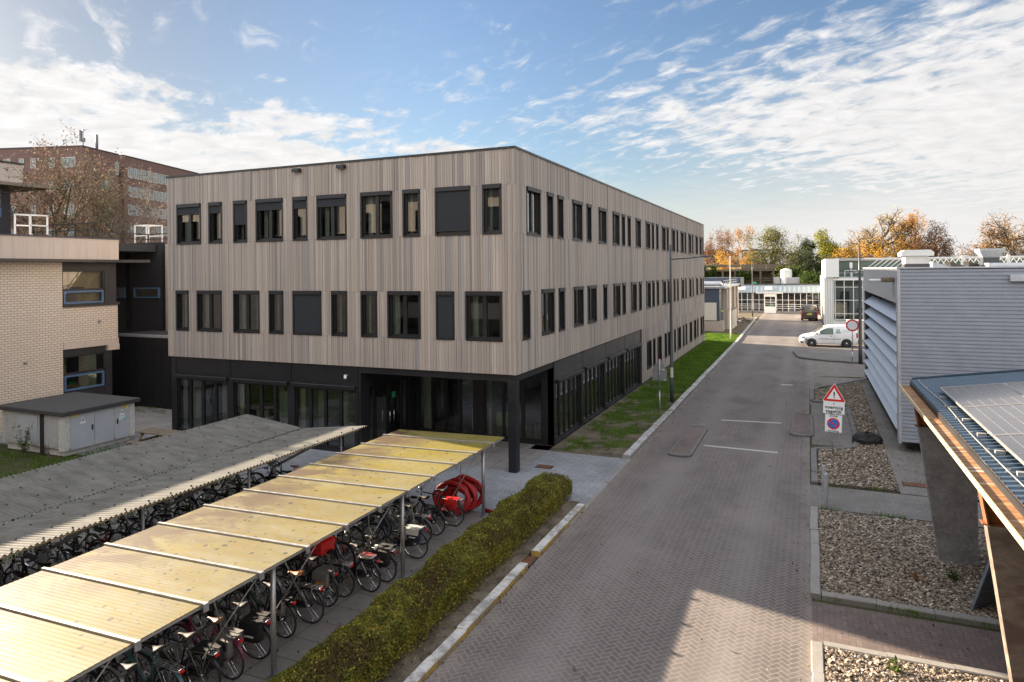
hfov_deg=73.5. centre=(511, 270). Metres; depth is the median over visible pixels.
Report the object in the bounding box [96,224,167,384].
dark link building
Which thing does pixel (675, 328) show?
window
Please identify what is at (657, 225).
window
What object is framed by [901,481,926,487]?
drain cover
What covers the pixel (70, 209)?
window
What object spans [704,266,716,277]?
ivy
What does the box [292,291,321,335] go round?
window
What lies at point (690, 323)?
window
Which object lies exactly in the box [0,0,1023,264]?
sky
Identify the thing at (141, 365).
black annex
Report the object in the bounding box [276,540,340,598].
bicycle
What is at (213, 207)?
window
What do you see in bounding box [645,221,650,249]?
window
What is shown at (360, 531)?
bicycle
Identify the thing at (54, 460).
grass
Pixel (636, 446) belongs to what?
kerb
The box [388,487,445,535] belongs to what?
bicycle
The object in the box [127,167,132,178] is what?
window
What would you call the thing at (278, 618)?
bicycle
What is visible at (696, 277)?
window
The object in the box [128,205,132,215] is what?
window
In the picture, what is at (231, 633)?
pannier bag
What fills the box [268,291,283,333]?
window
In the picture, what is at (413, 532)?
pannier bag
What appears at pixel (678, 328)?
window
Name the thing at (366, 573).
bicycle
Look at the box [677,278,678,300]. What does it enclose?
window
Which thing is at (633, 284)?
window
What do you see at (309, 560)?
bicycle
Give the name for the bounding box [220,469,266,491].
bicycle
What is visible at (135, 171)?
window
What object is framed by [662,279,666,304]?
window
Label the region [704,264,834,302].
parking deck
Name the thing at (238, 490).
bicycle
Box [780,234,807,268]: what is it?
autumn tree
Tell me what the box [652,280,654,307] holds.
window
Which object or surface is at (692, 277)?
window
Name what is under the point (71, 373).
window
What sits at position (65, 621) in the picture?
bicycle shelter
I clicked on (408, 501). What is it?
bicycle
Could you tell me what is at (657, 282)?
window
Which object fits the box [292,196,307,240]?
window
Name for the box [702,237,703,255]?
window
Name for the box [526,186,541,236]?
window
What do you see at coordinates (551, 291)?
window
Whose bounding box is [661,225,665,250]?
window
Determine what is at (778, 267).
ivy
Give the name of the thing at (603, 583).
leaves
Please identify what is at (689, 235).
window
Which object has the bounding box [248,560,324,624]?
bicycle
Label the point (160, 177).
window
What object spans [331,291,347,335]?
window
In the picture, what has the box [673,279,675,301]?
window
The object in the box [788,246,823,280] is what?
evergreen tree
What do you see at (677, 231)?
window
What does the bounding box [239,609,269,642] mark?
pannier bag
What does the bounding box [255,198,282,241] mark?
window
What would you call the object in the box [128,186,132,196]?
window
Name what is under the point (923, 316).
ribbed plant building
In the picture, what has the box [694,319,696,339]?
window
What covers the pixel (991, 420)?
solar panel
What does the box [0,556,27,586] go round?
bicycle
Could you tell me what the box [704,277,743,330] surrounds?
brick building
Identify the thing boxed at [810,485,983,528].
path
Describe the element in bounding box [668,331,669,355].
window
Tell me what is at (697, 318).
window
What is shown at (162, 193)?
window
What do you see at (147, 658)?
bicycle
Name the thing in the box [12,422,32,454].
weed plant
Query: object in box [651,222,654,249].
window
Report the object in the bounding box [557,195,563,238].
window
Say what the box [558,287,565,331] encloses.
window
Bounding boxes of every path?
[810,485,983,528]
[811,403,853,446]
[812,601,1007,673]
[861,383,927,496]
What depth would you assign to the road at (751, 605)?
15.06 m
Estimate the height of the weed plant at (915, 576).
0.315 m
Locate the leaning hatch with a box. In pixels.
[970,560,996,610]
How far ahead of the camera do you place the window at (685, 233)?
54.01 m
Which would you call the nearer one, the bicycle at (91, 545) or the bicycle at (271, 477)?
the bicycle at (91, 545)
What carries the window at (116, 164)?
in the red brick offices
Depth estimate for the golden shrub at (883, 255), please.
164.15 m
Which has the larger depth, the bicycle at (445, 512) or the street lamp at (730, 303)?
the street lamp at (730, 303)
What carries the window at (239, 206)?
in the office building at (514, 296)
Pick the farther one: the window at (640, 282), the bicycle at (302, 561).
the window at (640, 282)
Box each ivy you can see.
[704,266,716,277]
[734,270,753,283]
[775,266,795,276]
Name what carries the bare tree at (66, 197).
on the ground at (20, 467)
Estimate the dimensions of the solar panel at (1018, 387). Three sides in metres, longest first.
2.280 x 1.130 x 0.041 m
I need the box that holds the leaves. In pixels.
[173,347,1004,680]
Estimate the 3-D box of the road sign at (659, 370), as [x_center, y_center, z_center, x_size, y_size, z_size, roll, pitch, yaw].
[6.841,5.332,31.791,0.709,2.517,0.102,-1,0,23]
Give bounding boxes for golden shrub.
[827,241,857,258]
[849,237,909,260]
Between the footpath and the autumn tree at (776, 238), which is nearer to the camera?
the footpath
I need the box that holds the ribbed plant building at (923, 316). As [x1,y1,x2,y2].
[863,248,1023,450]
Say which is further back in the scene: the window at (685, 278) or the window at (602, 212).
the window at (685, 278)
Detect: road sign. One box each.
[652,359,666,412]
[823,384,844,453]
[846,319,858,360]
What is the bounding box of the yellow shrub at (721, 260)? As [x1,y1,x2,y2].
[708,251,732,268]
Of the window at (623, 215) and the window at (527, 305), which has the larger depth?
the window at (623, 215)
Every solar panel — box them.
[940,383,1023,408]
[962,404,1023,436]
[993,434,1023,464]
[1003,381,1023,394]
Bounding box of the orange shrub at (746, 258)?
[737,249,760,268]
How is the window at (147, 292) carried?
in the dark link building at (142, 293)
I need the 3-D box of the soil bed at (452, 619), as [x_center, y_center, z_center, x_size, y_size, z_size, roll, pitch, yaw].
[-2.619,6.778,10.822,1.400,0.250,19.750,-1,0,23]
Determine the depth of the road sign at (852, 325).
48.07 m
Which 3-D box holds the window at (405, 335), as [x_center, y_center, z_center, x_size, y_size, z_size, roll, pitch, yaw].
[-3.788,1.544,24.208,1.370,1.675,0.225,-1,0,23]
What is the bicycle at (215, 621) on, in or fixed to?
on the footpath
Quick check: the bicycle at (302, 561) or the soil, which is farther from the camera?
the soil
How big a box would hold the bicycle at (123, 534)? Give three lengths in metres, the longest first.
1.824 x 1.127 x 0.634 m
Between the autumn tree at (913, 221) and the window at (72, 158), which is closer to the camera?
the window at (72, 158)
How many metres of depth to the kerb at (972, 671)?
11.42 m
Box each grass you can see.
[0,438,240,564]
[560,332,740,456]
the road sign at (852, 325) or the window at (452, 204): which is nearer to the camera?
the window at (452, 204)
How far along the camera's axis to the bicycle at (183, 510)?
16.88 m
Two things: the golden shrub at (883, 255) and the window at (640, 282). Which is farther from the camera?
the golden shrub at (883, 255)
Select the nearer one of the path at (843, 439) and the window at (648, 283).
the path at (843, 439)
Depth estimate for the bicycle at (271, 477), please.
19.37 m
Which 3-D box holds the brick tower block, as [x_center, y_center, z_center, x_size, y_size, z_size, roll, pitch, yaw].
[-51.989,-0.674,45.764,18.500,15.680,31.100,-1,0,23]
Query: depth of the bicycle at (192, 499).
18.42 m
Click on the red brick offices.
(135, 170)
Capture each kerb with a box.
[404,562,527,681]
[531,503,584,556]
[569,459,630,524]
[622,411,671,458]
[668,317,756,411]
[793,351,863,363]
[810,377,866,400]
[810,448,817,484]
[810,506,820,599]
[811,641,825,681]
[812,400,846,405]
[813,406,859,451]
[822,591,1000,629]
[824,641,1008,681]
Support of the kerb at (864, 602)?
on the ground at (20, 467)
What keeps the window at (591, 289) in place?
in the office building at (514, 296)
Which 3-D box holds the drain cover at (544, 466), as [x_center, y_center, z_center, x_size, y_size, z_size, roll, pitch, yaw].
[1.103,6.684,23.248,0.580,0.114,0.400,-1,0,23]
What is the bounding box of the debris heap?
[737,317,757,322]
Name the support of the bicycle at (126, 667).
on the footpath
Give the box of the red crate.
[310,536,335,555]
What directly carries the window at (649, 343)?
in the office building at (514, 296)
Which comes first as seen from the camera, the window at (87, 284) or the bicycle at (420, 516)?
the bicycle at (420, 516)
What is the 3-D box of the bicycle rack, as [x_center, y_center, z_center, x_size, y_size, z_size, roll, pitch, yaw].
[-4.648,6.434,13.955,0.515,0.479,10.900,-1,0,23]
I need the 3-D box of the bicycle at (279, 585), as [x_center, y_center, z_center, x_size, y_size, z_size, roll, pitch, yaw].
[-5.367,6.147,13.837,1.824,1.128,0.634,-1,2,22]
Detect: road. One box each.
[424,371,811,681]
[712,313,864,377]
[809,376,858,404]
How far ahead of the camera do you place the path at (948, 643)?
12.32 m
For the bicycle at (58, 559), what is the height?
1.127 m
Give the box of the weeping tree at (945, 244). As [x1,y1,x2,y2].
[907,220,957,259]
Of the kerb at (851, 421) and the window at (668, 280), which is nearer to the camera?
the kerb at (851, 421)
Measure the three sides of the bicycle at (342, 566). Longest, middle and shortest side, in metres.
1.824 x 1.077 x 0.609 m
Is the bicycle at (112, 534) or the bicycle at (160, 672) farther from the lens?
the bicycle at (112, 534)
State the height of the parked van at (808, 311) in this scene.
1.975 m
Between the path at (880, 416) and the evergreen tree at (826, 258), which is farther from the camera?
the evergreen tree at (826, 258)
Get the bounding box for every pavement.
[0,435,627,513]
[458,441,551,470]
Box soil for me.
[531,333,735,457]
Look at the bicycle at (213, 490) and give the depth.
19.11 m
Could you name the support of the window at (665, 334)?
in the office building at (514, 296)
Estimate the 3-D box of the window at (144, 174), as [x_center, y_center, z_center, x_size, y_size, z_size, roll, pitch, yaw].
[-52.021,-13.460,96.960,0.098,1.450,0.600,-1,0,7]
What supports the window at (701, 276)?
in the office building at (514, 296)
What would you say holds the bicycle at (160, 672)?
on the footpath
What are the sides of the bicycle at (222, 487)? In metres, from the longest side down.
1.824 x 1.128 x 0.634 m
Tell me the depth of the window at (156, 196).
99.64 m
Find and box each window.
[30,158,35,168]
[61,157,75,167]
[62,271,103,303]
[63,352,104,391]
[64,204,73,214]
[115,162,118,174]
[116,287,125,297]
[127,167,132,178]
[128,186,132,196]
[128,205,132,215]
[133,168,138,179]
[133,288,159,297]
[134,187,138,197]
[142,170,145,180]
[146,171,151,181]
[153,173,158,183]
[153,191,158,200]
[159,174,163,184]
[159,192,163,201]
[176,203,200,244]
[176,290,188,330]
[196,290,221,331]
[208,202,221,243]
[233,200,246,242]
[233,290,259,332]
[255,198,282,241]
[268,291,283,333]
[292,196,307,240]
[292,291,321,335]
[316,193,346,239]
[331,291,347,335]
[360,190,392,238]
[360,291,377,337]
[387,291,420,338]
[402,189,420,236]
[435,185,470,235]
[436,291,454,339]
[465,291,502,341]
[482,183,501,234]
[522,290,530,340]
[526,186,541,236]
[541,288,554,335]
[546,192,553,237]
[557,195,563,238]
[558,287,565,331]
[572,199,582,241]
[573,286,583,327]
[586,203,591,242]
[587,285,596,323]
[598,207,606,243]
[603,284,607,319]
[612,211,619,245]
[613,283,620,316]
[621,214,625,245]
[622,283,625,314]
[627,215,630,246]
[631,282,636,312]
[635,218,641,247]
[639,281,641,310]
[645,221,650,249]
[646,281,650,308]
[647,339,651,369]
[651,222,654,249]
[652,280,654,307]
[653,338,655,365]
[656,224,658,249]
[656,280,659,305]
[657,335,661,360]
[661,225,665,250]
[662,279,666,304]
[664,332,666,357]
[667,227,668,251]
[667,279,669,303]
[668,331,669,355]
[671,228,675,251]
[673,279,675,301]
[674,328,675,351]
[676,230,678,252]
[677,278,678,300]
[677,326,680,349]
[680,231,683,252]
[681,278,684,299]
[683,324,684,346]
[684,232,686,253]
[685,278,686,298]
[688,233,691,253]
[689,277,691,297]
[689,321,691,341]
[692,277,693,296]
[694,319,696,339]
[695,235,697,254]
[696,277,698,295]
[697,318,698,337]
[699,236,701,255]
[700,276,701,294]
[700,316,702,335]
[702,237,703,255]
[702,276,703,294]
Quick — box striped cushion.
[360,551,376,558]
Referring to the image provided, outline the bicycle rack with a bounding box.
[109,497,425,681]
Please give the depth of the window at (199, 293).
27.88 m
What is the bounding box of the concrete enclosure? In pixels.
[722,307,736,328]
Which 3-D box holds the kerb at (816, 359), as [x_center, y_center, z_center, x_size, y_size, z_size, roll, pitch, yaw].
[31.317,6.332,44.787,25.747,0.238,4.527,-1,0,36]
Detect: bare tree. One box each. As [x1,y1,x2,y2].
[0,120,157,237]
[10,192,42,233]
[41,155,166,242]
[58,157,143,242]
[72,166,166,242]
[957,241,988,256]
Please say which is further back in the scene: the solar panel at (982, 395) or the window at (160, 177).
the window at (160, 177)
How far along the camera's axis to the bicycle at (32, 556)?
15.39 m
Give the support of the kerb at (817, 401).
on the ground at (20, 467)
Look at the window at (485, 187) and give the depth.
22.86 m
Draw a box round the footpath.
[0,469,488,681]
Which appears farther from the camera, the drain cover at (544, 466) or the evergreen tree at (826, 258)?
the evergreen tree at (826, 258)
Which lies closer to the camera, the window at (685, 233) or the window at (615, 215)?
the window at (615, 215)
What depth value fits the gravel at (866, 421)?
23.75 m
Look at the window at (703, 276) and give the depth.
62.92 m
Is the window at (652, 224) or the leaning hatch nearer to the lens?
the leaning hatch
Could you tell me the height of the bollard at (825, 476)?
0.950 m
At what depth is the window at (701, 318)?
61.94 m
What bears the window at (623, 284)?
in the office building at (514, 296)
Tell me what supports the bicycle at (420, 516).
on the footpath
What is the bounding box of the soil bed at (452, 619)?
[330,500,579,681]
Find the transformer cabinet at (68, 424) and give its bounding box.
[0,392,139,455]
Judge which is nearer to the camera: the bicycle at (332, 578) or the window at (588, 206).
the bicycle at (332, 578)
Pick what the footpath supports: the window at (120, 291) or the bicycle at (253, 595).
the bicycle at (253, 595)
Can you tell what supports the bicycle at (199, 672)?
on the footpath
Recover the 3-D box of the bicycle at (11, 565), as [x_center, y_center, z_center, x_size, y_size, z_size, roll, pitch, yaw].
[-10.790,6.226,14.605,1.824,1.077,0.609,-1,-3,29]
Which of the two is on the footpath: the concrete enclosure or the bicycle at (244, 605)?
the bicycle at (244, 605)
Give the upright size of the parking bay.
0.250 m
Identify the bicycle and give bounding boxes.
[0,554,28,582]
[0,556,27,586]
[3,549,51,584]
[19,541,67,566]
[47,536,81,566]
[56,529,98,561]
[60,531,102,554]
[70,665,124,681]
[72,663,149,681]
[87,519,131,551]
[89,515,140,539]
[90,649,155,681]
[108,513,151,542]
[109,644,184,681]
[121,505,171,529]
[128,503,171,535]
[128,622,193,663]
[132,629,221,681]
[146,494,198,517]
[149,498,189,526]
[160,603,231,639]
[167,600,245,679]
[173,488,221,506]
[173,489,211,517]
[187,601,270,660]
[192,484,225,510]
[196,478,237,499]
[197,587,259,620]
[211,477,247,502]
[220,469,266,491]
[221,572,282,606]
[224,580,297,638]
[225,473,260,495]
[235,467,276,492]
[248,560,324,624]
[250,556,311,591]
[256,463,291,485]
[264,556,339,606]
[268,456,299,475]
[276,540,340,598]
[277,550,328,570]
[280,549,355,598]
[299,536,345,564]
[319,528,381,591]
[330,523,397,582]
[333,512,388,540]
[336,525,365,552]
[350,504,405,531]
[362,503,428,559]
[366,504,432,544]
[374,498,415,523]
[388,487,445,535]
[406,482,464,527]
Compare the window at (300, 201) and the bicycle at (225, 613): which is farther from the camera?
the window at (300, 201)
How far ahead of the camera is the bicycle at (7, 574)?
13.76 m
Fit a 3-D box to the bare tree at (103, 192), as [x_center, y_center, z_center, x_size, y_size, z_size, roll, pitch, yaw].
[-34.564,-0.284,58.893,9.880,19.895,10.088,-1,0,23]
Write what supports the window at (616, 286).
in the office building at (514, 296)
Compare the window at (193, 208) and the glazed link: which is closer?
the window at (193, 208)
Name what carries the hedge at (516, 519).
on the soil bed at (452, 619)
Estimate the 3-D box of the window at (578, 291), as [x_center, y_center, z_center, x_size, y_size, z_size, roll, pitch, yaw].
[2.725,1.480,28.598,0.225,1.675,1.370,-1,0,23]
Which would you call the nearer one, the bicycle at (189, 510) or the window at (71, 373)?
the bicycle at (189, 510)
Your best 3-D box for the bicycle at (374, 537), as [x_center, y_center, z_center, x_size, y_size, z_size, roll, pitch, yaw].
[-3.264,6.152,14.948,1.824,1.078,0.609,-1,3,25]
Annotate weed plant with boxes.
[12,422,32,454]
[886,655,903,672]
[907,568,925,581]
[946,567,959,580]
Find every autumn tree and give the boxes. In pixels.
[704,226,728,269]
[714,227,734,268]
[724,225,758,268]
[741,224,796,268]
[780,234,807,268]
[804,227,842,263]
[888,209,928,249]
[954,209,1023,258]
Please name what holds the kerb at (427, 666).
on the ground at (20, 467)
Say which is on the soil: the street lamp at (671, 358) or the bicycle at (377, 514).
the street lamp at (671, 358)
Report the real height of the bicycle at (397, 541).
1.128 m
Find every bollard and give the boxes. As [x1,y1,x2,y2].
[821,465,825,490]
[823,473,827,506]
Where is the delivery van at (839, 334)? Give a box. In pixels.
[799,324,858,347]
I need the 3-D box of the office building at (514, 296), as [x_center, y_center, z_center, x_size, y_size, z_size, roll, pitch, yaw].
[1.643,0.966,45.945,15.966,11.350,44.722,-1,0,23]
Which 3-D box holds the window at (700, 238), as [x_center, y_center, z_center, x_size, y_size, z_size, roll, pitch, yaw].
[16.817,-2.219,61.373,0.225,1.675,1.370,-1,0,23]
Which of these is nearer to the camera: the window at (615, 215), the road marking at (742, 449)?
the road marking at (742, 449)
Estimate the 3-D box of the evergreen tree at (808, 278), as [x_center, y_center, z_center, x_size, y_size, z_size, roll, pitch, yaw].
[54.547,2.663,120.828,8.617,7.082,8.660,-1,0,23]
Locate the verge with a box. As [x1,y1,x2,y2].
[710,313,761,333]
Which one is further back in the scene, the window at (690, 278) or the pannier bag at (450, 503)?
the window at (690, 278)
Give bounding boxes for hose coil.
[432,474,493,516]
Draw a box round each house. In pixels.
[704,250,740,268]
[741,249,780,268]
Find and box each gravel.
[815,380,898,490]
[818,509,998,618]
[823,646,1006,681]
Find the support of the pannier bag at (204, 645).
attached to the bicycle at (199, 672)
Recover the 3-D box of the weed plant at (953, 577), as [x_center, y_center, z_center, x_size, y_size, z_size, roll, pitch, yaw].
[9.270,6.409,14.442,0.280,0.319,0.277,-1,0,-45]
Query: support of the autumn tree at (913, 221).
on the ground at (20, 467)
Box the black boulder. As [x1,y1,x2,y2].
[852,431,882,445]
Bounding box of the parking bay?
[796,352,863,361]
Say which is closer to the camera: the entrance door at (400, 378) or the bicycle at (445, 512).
the bicycle at (445, 512)
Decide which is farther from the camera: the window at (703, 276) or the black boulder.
the window at (703, 276)
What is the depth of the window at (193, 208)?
28.31 m
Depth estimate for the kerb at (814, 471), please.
22.50 m
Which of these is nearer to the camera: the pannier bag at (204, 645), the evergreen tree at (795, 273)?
the pannier bag at (204, 645)
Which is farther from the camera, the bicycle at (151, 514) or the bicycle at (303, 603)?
the bicycle at (151, 514)
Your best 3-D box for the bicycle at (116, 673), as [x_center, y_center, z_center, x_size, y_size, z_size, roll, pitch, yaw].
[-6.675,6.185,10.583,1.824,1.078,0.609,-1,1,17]
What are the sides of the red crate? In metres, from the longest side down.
0.424 x 0.324 x 0.250 m
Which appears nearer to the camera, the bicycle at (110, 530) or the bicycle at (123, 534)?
the bicycle at (123, 534)
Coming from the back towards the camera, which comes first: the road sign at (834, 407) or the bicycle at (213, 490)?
the road sign at (834, 407)
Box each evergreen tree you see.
[771,262,806,282]
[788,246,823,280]
[798,267,836,304]
[817,253,838,277]
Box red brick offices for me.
[0,129,198,242]
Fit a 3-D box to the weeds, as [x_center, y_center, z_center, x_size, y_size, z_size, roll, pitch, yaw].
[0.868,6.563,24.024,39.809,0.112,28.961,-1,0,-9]
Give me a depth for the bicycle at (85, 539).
15.98 m
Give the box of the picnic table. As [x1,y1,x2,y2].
[125,427,179,445]
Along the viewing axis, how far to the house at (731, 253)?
196.41 m
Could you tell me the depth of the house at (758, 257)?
188.35 m
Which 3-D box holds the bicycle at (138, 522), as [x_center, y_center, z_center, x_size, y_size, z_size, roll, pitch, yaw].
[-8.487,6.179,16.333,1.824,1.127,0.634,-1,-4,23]
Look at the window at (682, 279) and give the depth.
52.94 m
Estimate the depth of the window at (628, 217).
37.03 m
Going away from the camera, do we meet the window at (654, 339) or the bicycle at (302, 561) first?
the bicycle at (302, 561)
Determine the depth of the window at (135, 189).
95.28 m
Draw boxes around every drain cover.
[522,556,537,567]
[535,464,553,468]
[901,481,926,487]
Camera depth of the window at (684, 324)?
52.90 m
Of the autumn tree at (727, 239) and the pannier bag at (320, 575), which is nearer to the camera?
the pannier bag at (320, 575)
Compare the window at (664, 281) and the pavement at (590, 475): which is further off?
the window at (664, 281)
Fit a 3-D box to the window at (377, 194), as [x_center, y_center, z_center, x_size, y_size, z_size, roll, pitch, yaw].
[-4.851,-2.007,24.652,1.370,1.675,0.225,-1,0,23]
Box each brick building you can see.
[0,214,155,434]
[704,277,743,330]
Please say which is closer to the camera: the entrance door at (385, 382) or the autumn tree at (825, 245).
the entrance door at (385, 382)
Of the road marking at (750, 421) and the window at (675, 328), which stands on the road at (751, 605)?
the road marking at (750, 421)
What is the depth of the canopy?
11.50 m
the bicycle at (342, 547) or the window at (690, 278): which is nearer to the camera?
the bicycle at (342, 547)
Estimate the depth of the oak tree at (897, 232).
167.66 m
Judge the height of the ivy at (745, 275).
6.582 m
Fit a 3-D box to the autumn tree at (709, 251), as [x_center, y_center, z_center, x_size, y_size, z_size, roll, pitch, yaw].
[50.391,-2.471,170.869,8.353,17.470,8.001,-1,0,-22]
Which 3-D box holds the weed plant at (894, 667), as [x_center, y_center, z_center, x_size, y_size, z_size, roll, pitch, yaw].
[6.252,6.445,11.210,0.294,0.305,0.307,-1,0,23]
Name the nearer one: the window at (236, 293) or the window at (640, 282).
the window at (236, 293)
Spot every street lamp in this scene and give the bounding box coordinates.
[670,244,711,401]
[730,256,731,339]
[744,264,752,316]
[847,246,872,363]
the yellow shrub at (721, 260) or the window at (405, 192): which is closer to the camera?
the window at (405, 192)
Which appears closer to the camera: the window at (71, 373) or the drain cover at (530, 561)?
the drain cover at (530, 561)
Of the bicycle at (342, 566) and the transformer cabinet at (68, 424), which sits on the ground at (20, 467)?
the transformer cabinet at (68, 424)
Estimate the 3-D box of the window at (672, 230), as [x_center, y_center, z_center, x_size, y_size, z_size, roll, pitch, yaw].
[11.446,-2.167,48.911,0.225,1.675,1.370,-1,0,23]
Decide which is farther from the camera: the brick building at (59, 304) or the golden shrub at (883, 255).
the golden shrub at (883, 255)
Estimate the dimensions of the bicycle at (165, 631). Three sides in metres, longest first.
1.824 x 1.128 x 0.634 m
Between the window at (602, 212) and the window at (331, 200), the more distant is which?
the window at (602, 212)
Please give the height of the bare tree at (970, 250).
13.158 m
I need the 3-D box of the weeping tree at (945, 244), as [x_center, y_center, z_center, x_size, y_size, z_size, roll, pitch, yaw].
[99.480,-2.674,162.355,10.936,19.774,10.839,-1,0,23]
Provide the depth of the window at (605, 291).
32.59 m
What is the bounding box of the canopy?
[898,365,1023,681]
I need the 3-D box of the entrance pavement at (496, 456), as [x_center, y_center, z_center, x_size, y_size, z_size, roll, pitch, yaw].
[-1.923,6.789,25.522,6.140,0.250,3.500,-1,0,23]
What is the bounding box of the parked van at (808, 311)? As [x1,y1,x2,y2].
[800,304,818,320]
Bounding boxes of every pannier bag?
[190,639,225,668]
[212,626,244,659]
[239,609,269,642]
[268,593,292,616]
[312,564,335,588]
[372,542,395,566]
[406,524,423,541]
[444,496,459,510]
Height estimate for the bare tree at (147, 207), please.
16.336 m
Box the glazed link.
[739,282,819,313]
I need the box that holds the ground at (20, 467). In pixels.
[0,303,1000,671]
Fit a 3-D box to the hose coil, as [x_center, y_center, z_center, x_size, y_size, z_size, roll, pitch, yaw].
[-1.234,6.184,18.838,1.888,0.971,0.936,-1,0,23]
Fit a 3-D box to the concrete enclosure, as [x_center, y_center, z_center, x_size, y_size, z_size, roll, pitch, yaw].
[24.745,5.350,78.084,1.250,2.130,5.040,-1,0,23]
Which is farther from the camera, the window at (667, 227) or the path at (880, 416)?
the window at (667, 227)
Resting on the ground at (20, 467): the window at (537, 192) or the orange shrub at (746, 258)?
the orange shrub at (746, 258)
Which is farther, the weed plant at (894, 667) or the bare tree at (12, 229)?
the bare tree at (12, 229)
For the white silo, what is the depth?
108.86 m
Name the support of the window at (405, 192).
in the office building at (514, 296)
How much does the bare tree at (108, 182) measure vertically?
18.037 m
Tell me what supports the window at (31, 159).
in the red brick offices
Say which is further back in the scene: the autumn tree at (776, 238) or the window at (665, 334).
the autumn tree at (776, 238)
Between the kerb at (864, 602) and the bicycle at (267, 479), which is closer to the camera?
the kerb at (864, 602)
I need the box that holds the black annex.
[112,330,171,408]
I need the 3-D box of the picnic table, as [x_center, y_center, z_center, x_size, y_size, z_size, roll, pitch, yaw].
[-13.271,6.418,25.784,1.700,0.771,1.732,-1,0,23]
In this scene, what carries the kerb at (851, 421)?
on the ground at (20, 467)
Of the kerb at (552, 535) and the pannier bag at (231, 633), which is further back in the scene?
the kerb at (552, 535)
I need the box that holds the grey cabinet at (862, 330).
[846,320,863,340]
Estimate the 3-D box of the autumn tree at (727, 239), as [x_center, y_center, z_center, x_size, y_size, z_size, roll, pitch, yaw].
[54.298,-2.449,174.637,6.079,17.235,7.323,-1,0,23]
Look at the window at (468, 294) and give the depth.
22.98 m
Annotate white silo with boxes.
[774,268,799,283]
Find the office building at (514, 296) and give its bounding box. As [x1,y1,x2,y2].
[165,146,704,472]
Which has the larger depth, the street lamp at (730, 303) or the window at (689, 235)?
the street lamp at (730, 303)
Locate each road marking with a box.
[704,445,777,452]
[723,420,777,422]
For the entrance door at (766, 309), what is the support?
in the glazed link
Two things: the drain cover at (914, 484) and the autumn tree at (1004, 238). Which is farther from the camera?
the autumn tree at (1004, 238)
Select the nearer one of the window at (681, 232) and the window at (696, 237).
the window at (681, 232)
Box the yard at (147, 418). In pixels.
[115,406,208,444]
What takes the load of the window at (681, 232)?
in the office building at (514, 296)
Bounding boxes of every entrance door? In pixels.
[375,380,389,437]
[389,377,401,432]
[764,294,775,312]
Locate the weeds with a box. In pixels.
[136,381,999,641]
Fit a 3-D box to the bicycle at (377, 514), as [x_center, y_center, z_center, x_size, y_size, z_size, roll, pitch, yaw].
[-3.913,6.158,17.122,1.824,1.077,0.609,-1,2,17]
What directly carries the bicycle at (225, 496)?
on the footpath
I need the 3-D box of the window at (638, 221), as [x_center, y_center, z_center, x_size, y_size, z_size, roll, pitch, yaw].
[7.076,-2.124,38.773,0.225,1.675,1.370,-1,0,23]
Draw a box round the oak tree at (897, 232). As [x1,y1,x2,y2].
[841,206,940,260]
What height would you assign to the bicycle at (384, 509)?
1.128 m
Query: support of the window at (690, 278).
in the office building at (514, 296)
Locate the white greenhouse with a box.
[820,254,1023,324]
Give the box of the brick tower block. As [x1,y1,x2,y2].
[0,160,56,233]
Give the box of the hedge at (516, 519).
[265,471,572,681]
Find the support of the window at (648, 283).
in the office building at (514, 296)
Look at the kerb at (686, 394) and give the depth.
42.25 m
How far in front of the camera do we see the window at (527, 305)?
23.51 m
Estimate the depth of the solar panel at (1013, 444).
9.98 m
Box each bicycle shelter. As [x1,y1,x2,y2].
[0,414,366,571]
[0,429,503,681]

